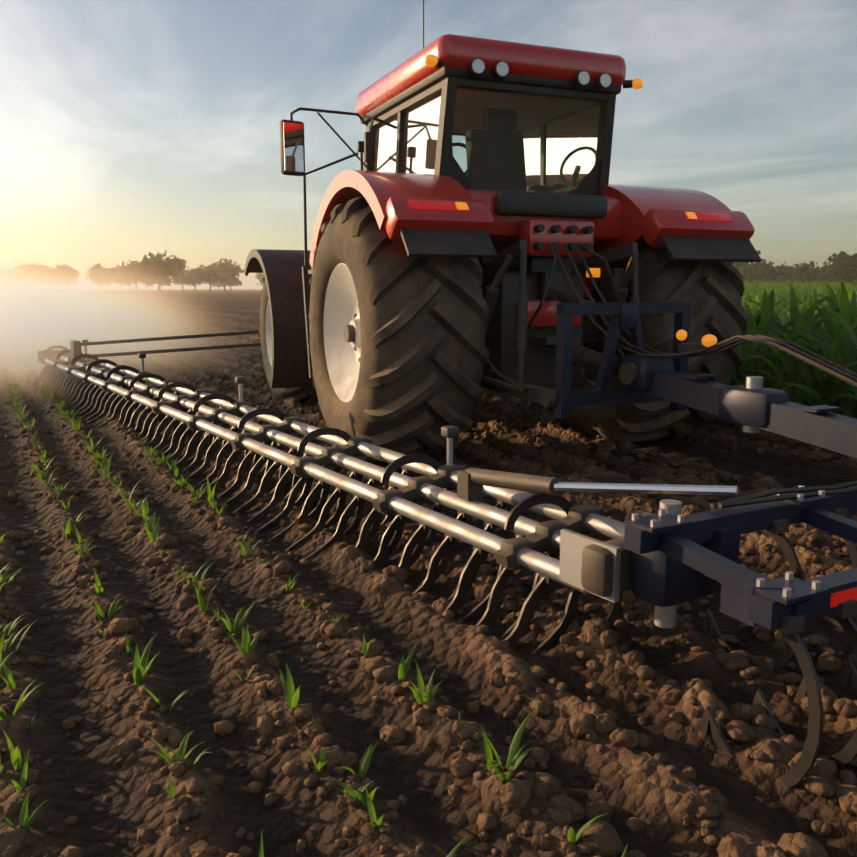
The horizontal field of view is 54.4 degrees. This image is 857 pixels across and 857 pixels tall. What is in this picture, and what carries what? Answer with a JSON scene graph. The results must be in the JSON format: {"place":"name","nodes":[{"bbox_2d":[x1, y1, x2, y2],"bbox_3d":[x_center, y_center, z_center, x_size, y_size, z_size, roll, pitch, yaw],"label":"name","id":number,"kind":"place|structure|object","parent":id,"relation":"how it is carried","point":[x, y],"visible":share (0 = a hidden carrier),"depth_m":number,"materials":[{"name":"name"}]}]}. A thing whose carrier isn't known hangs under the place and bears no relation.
{"place":"outdoors","nodes":[
{"label":"outdoors","id":0,"kind":"place"},
{"bbox_2d":[0,289,856,856],"bbox_3d":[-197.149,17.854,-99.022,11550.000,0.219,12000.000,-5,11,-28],"label":"ground","id":1,"kind":"structure","parent":0,"point":[86,771],"depth_m":2.81,"materials":[{"name":"soil"}]},
{"bbox_2d":[7,262,35,283],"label":"tree","id":2,"kind":"object","parent":1,"relation":"on","point":[33,265],"depth_m":312.07,"materials":[{"name":"green plant"}]},
{"bbox_2d":[35,265,53,283],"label":"tree","id":3,"kind":"object","parent":1,"relation":"on","point":[44,272],"depth_m":361.39,"materials":[{"name":"green plant"}]},
{"bbox_2d":[49,263,79,284],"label":"tree","id":4,"kind":"object","parent":1,"relation":"on","point":[60,271],"depth_m":309.30,"materials":[{"name":"green plant"}]},
{"bbox_2d":[84,263,113,288],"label":"tree","id":5,"kind":"object","parent":1,"relation":"on","point":[96,269],"depth_m":336.37,"materials":[{"name":"green plant"}]},
{"bbox_2d":[106,266,124,290],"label":"tree","id":6,"kind":"object","parent":1,"relation":"on","point":[113,274],"depth_m":363.05,"materials":[{"name":"green plant"}]},
{"bbox_2d":[111,259,139,290],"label":"tree","id":7,"kind":"object","parent":1,"relation":"on","point":[128,269],"depth_m":313.78,"materials":[{"name":"green plant"}]},
{"bbox_2d":[117,261,150,291],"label":"tree","id":8,"kind":"object","parent":1,"relation":"on","point":[139,278],"depth_m":339.45,"materials":[{"name":"green plant"}]},
{"bbox_2d":[142,277,154,289],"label":"tree","id":9,"kind":"object","parent":1,"relation":"on","point":[147,282],"depth_m":373.26,"materials":[{"name":"green plant"}]},
{"bbox_2d":[134,250,186,291],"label":"tree","id":10,"kind":"object","parent":1,"relation":"on","point":[154,263],"depth_m":278.36,"materials":[{"name":"green plant"}]},
{"bbox_2d":[152,275,171,291],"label":"tree","id":11,"kind":"object","parent":1,"relation":"on","point":[163,281],"depth_m":338.31,"materials":[{"name":"green plant"}]},
{"bbox_2d":[172,266,190,290],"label":"tree","id":12,"kind":"object","parent":1,"relation":"on","point":[182,274],"depth_m":389.73,"materials":[{"name":"green plant"}]},
{"bbox_2d":[185,269,201,290],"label":"tree","id":13,"kind":"object","parent":1,"relation":"on","point":[192,282],"depth_m":379.59,"materials":[{"name":"green plant"}]},
{"bbox_2d":[193,263,225,291],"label":"tree","id":14,"kind":"object","parent":1,"relation":"on","point":[213,273],"depth_m":324.59,"materials":[{"name":"green plant"}]},
{"bbox_2d":[215,258,243,291],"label":"tree","id":15,"kind":"object","parent":1,"relation":"on","point":[235,269],"depth_m":332.20,"materials":[{"name":"green plant"}]},
{"bbox_2d":[219,276,242,290],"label":"tree","id":16,"kind":"object","parent":1,"relation":"on","point":[236,281],"depth_m":383.70,"materials":[{"name":"green plant"}]},
{"bbox_2d":[255,273,263,284],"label":"tree","id":17,"kind":"object","parent":1,"relation":"on","point":[260,275],"depth_m":515.92,"materials":[{"name":"green plant"}]},
{"bbox_2d":[0,363,627,856],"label":"seedlings","id":18,"kind":"object","parent":1,"relation":"on","point":[420,693],"visible":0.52,"depth_m":2.69,"materials":[{"name":"green plant"}]},
{"bbox_2d":[0,362,646,856],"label":"soil crumbs","id":19,"kind":"object","parent":1,"relation":"on","point":[514,792],"visible":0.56,"depth_m":2.59,"materials":[{"name":"brown soil"}]},
{"bbox_2d":[38,242,856,787],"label":"cultivator","id":20,"kind":"object","parent":1,"relation":"on","point":[702,546],"visible":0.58,"depth_m":3.79,"materials":[{"name":"blue paint"}]},
{"bbox_2d":[89,369,856,856],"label":"soil clods","id":21,"kind":"object","parent":1,"relation":"on","point":[603,839],"visible":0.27,"depth_m":2.78,"materials":[{"name":"brown soil"}]},
{"bbox_2d":[244,0,761,462],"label":"tractor","id":22,"kind":"object","parent":1,"relation":"on","point":[496,311],"visible":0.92,"depth_m":6.20,"materials":[{"name":"metal"}]},
{"bbox_2d":[735,262,748,273],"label":"tree","id":23,"kind":"object","parent":1,"relation":"on","point":[741,267],"visible":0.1,"depth_m":221.74,"materials":[{"name":"green plant"}]},
{"bbox_2d":[732,250,760,268],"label":"tree","id":24,"kind":"object","parent":1,"relation":"on","point":[746,263],"visible":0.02,"depth_m":192.40,"materials":[{"name":"green plant"}]},
{"bbox_2d":[740,259,773,283],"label":"tree","id":25,"kind":"object","parent":1,"relation":"on","point":[750,270],"visible":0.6,"depth_m":210.27,"materials":[{"name":"green plant"}]},
{"bbox_2d":[748,263,778,284],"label":"tree","id":26,"kind":"object","parent":1,"relation":"on","point":[767,274],"visible":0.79,"depth_m":207.21,"materials":[{"name":"green plant"}]},
{"bbox_2d":[694,281,856,427],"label":"maize crop","id":27,"kind":"object","parent":1,"relation":"on","point":[802,382],"visible":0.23,"depth_m":7.29,"materials":[{"name":"green plant"}]},
{"bbox_2d":[770,267,782,279],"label":"tree","id":28,"kind":"object","parent":1,"relation":"on","point":[778,273],"visible":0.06,"depth_m":217.71,"materials":[{"name":"green plant"}]},
{"bbox_2d":[776,261,792,281],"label":"tree","id":29,"kind":"object","parent":1,"relation":"on","point":[778,266],"visible":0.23,"depth_m":224.54,"materials":[{"name":"green plant"}]},
{"bbox_2d":[780,263,810,282],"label":"tree","id":30,"kind":"object","parent":1,"relation":"on","point":[790,273],"visible":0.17,"depth_m":221.05,"materials":[{"name":"green plant"}]},
{"bbox_2d":[745,291,850,301],"bbox_3d":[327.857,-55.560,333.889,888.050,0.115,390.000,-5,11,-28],"label":"plants","id":31,"kind":"object","parent":1,"relation":"on","point":[784,296],"depth_m":59.06,"materials":[{"name":"green plant"}]},
{"bbox_2d":[742,279,856,299],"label":"plants","id":32,"kind":"object","parent":1,"relation":"on","point":[760,285],"visible":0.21,"depth_m":81.36,"materials":[{"name":"green plant"}]},
{"bbox_2d":[789,261,830,283],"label":"tree","id":33,"kind":"object","parent":1,"relation":"on","point":[803,275],"visible":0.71,"depth_m":199.00,"materials":[{"name":"green plant"}]},
{"bbox_2d":[818,251,856,282],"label":"tree","id":34,"kind":"object","parent":1,"relation":"on","point":[830,276],"visible":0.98,"depth_m":188.13,"materials":[{"name":"green plant"}]}
]}

